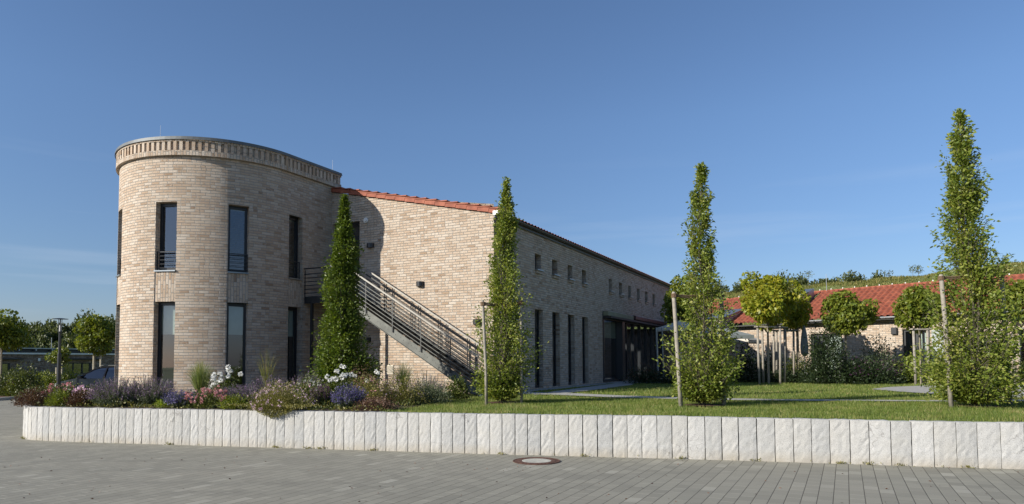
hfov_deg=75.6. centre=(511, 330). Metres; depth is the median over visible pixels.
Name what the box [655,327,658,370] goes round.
terrace pole
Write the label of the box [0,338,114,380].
flat roofed building
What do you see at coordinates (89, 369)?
window
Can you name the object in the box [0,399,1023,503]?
street
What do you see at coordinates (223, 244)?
brick building
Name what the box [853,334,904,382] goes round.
shrub
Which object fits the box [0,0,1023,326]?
sky
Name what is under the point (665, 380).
shrub
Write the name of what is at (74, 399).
sedum clump
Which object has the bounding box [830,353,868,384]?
shrub
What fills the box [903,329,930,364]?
patio door
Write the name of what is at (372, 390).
mallow
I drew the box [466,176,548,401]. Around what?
columnar tree
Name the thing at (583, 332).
tall window
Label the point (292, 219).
window
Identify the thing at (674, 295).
tree stakes
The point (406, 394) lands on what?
mallow
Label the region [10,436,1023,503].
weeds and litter
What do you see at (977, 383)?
columnar tree
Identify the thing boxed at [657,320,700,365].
parasol
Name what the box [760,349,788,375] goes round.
shrub
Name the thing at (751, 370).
shrub
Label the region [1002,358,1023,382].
shrub
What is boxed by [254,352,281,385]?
ornamental grass
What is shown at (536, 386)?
tall window
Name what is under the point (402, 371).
ornamental grass
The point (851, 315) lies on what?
maple tree
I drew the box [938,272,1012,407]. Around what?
tree stakes
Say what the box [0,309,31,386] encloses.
maple tree
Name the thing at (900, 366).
shrub
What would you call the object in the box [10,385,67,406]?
sedum clump
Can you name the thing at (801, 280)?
hill bush
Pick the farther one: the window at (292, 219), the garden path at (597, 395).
the window at (292, 219)
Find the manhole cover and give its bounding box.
[513,457,559,464]
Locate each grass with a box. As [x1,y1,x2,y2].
[186,359,215,393]
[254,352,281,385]
[390,361,413,393]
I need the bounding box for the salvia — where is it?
[310,384,332,407]
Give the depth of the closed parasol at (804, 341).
29.21 m
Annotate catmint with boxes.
[83,373,143,406]
[120,374,175,406]
[217,384,264,407]
[245,374,296,400]
[286,370,329,398]
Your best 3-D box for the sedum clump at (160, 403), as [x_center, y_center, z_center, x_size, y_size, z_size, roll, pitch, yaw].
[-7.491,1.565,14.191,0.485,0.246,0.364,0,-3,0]
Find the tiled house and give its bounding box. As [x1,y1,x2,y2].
[667,274,1023,380]
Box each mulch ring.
[488,401,516,403]
[685,404,724,405]
[957,404,1004,406]
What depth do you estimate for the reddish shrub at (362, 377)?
16.55 m
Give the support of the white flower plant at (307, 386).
on the planting bed
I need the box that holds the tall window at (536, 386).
[535,310,538,387]
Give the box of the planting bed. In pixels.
[32,391,469,410]
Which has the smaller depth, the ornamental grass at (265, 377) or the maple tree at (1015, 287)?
the ornamental grass at (265, 377)
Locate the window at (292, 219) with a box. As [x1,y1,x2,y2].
[288,216,297,277]
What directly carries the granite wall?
on the street
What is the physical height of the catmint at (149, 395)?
0.807 m
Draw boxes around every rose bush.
[182,381,232,408]
[203,365,242,400]
[317,364,379,405]
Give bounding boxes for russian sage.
[405,368,446,399]
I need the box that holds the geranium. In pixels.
[217,379,326,418]
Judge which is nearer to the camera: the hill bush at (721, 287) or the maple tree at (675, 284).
the maple tree at (675, 284)
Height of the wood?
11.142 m
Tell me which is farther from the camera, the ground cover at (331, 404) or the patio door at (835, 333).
the patio door at (835, 333)
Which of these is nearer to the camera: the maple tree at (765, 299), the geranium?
the geranium
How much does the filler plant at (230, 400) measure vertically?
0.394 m
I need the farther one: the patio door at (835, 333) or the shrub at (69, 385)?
the patio door at (835, 333)
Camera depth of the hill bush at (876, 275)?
74.22 m
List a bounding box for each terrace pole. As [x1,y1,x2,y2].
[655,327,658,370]
[661,327,663,373]
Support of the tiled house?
on the lawn at (731, 406)
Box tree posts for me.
[92,350,101,369]
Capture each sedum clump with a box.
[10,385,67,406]
[63,388,95,407]
[152,399,168,407]
[352,396,400,410]
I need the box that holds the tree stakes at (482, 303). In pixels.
[480,299,523,404]
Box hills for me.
[700,265,1023,325]
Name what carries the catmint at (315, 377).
on the planting bed
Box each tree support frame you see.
[754,326,787,383]
[772,329,799,382]
[909,328,930,385]
[1011,328,1023,383]
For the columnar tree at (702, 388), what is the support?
on the mulch ring at (706, 404)
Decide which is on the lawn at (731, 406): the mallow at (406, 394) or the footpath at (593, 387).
the footpath at (593, 387)
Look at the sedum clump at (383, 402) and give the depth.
13.20 m
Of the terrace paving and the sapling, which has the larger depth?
the sapling
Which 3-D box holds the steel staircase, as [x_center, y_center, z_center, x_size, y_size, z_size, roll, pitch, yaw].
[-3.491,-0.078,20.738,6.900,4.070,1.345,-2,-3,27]
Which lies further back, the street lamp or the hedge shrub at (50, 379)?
the hedge shrub at (50, 379)
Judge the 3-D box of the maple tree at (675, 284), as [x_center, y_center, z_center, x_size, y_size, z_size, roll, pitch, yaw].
[7.899,-0.130,31.126,2.004,5.118,2.005,0,-3,0]
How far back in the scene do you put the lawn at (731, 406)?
13.86 m
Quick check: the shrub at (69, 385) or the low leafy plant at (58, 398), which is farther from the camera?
the shrub at (69, 385)
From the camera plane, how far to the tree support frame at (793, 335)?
28.78 m
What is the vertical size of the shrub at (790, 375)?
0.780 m
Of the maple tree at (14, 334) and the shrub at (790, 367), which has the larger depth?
the maple tree at (14, 334)
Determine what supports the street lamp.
on the planting strip
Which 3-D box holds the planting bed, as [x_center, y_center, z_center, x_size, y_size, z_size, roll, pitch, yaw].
[-7.127,2.067,22.907,11.870,0.001,20.054,0,-3,0]
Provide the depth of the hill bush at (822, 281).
75.88 m
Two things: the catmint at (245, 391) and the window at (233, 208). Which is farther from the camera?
the window at (233, 208)
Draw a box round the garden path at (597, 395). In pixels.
[518,392,1023,400]
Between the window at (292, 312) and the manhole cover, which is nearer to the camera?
the manhole cover
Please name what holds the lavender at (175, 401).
on the planting bed
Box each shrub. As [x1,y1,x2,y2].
[0,360,45,396]
[11,382,54,397]
[35,369,69,387]
[40,380,81,400]
[55,366,80,381]
[347,364,375,396]
[619,363,663,383]
[651,368,676,383]
[698,365,744,382]
[730,339,766,381]
[756,368,814,382]
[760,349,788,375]
[783,352,809,377]
[795,311,852,384]
[799,359,819,381]
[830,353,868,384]
[848,353,906,384]
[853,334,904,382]
[890,353,919,382]
[903,343,930,382]
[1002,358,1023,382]
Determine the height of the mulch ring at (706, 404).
0.001 m
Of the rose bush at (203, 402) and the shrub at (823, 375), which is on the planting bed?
the rose bush at (203, 402)
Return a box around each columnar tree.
[299,193,390,392]
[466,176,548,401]
[651,161,749,404]
[890,108,1023,405]
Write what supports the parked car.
on the street
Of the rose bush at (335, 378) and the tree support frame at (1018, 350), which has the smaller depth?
the rose bush at (335, 378)
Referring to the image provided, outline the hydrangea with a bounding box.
[72,381,98,397]
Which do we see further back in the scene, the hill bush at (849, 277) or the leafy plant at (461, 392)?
the hill bush at (849, 277)
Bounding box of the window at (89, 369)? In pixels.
[63,363,90,373]
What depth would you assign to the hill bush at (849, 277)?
74.03 m
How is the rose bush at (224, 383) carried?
on the planting bed
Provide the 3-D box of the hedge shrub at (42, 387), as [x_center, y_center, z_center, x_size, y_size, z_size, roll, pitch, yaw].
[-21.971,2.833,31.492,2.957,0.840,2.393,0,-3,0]
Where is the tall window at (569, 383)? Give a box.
[568,315,570,384]
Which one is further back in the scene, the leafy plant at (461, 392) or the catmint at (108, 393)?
the leafy plant at (461, 392)
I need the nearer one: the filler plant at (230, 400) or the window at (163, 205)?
the filler plant at (230, 400)
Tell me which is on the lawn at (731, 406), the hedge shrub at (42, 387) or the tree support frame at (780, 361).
the tree support frame at (780, 361)
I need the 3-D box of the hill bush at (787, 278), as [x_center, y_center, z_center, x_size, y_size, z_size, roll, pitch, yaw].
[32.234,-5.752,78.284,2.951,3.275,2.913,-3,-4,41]
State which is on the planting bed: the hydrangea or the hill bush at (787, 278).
the hydrangea
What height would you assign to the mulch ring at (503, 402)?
0.001 m
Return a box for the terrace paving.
[608,377,744,383]
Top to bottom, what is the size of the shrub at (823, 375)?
3.139 m
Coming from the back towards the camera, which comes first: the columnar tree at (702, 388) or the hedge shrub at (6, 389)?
the hedge shrub at (6, 389)
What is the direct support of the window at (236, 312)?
in the brick building at (223, 244)
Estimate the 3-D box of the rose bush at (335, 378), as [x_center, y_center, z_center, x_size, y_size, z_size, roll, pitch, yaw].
[-3.732,1.228,14.717,1.336,0.983,1.240,1,-3,-33]
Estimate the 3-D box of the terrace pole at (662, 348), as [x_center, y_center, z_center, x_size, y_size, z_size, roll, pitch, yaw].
[6.853,1.096,29.980,0.107,2.469,0.057,0,-3,0]
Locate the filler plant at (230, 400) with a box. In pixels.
[217,392,252,409]
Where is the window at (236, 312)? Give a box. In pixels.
[226,303,245,386]
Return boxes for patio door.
[812,333,841,365]
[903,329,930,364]
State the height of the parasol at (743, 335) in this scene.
2.545 m
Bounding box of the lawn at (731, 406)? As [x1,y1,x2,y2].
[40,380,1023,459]
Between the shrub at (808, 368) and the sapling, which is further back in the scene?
the sapling
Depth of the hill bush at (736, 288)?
75.91 m
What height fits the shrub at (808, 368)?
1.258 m
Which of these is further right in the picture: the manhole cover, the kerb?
the manhole cover
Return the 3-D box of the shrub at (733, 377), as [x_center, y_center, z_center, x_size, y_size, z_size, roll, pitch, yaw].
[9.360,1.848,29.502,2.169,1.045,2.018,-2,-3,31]
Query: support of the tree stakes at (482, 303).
on the lawn at (731, 406)
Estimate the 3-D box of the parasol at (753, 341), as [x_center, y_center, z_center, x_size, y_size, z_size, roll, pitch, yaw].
[10.631,1.180,31.477,2.000,2.411,2.000,-2,-3,38]
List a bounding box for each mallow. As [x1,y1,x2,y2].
[350,366,396,402]
[376,372,432,405]
[407,378,455,403]
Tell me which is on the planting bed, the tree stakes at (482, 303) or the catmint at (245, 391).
the catmint at (245, 391)
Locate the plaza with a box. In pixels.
[875,385,1023,396]
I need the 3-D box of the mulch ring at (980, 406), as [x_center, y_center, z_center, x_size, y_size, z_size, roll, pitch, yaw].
[9.552,1.544,13.533,0.872,0.001,0.882,0,-3,0]
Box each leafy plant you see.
[44,389,70,406]
[444,372,471,399]
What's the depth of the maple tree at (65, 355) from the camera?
45.76 m
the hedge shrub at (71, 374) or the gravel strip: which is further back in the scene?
the hedge shrub at (71, 374)
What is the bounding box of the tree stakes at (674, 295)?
[671,291,725,406]
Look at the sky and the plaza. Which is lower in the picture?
the plaza
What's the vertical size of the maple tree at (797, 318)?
4.260 m
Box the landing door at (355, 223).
[335,222,359,294]
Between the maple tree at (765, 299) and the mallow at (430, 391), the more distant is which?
the maple tree at (765, 299)
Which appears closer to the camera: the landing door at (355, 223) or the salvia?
the salvia
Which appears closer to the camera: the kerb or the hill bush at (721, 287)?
the kerb
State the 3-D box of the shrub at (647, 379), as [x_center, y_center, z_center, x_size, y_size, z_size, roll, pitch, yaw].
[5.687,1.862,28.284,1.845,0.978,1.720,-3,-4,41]
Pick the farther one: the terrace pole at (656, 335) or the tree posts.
the tree posts
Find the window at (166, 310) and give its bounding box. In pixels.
[157,302,174,387]
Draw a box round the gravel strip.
[523,383,606,391]
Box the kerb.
[0,396,21,399]
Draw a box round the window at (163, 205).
[159,203,176,269]
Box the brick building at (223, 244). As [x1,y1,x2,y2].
[114,125,669,394]
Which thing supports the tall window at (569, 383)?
in the brick building at (223, 244)
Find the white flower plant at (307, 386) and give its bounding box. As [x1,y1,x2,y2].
[293,371,323,403]
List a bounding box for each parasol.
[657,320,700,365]
[681,325,753,367]
[712,338,760,369]
[800,326,808,372]
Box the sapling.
[914,265,923,275]
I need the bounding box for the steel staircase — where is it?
[304,266,496,395]
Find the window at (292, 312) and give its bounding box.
[288,307,296,383]
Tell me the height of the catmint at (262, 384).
0.764 m
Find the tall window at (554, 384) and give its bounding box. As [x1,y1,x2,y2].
[552,313,555,385]
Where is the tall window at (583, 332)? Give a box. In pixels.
[582,317,584,383]
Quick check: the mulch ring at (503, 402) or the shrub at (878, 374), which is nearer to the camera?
the mulch ring at (503, 402)
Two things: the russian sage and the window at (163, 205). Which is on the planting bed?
the russian sage
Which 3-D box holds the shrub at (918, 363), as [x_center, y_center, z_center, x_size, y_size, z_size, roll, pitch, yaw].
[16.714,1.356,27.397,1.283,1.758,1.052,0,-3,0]
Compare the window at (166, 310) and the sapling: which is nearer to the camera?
the window at (166, 310)
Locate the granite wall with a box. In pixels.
[23,405,1023,468]
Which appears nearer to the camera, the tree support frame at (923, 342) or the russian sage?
the russian sage
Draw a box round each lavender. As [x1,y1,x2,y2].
[160,388,200,407]
[330,382,367,409]
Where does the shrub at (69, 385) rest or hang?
on the planting bed
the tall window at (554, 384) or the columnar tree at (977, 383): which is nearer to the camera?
the columnar tree at (977, 383)
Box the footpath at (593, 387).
[534,383,631,394]
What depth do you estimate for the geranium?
13.31 m
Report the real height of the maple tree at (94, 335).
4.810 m
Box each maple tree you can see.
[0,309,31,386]
[44,346,71,367]
[72,314,115,356]
[660,274,699,351]
[738,270,804,383]
[780,290,812,371]
[820,289,881,362]
[891,284,948,383]
[995,278,1023,321]
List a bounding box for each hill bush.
[706,281,731,294]
[732,280,752,292]
[773,269,792,284]
[791,272,810,285]
[802,278,836,285]
[839,270,860,281]
[856,273,866,280]
[870,269,884,279]
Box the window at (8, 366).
[2,363,9,374]
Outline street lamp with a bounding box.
[52,318,67,387]
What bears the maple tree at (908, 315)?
on the lawn at (731, 406)
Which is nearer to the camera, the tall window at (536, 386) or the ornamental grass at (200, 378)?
the ornamental grass at (200, 378)
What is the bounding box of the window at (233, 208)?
[228,206,247,272]
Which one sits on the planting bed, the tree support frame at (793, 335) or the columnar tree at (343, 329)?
the columnar tree at (343, 329)
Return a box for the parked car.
[55,365,114,391]
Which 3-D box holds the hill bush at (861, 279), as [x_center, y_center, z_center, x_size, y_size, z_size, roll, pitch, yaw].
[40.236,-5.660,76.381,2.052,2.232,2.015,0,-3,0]
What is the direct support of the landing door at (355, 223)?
in the brick building at (223, 244)
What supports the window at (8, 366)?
in the flat roofed building at (82, 362)
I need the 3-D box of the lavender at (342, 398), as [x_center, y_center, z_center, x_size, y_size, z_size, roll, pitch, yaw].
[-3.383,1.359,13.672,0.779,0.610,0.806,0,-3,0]
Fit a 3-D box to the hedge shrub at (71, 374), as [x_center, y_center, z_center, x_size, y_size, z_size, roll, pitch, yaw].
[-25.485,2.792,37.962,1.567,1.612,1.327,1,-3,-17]
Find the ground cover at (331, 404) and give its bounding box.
[10,392,442,411]
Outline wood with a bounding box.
[18,308,115,348]

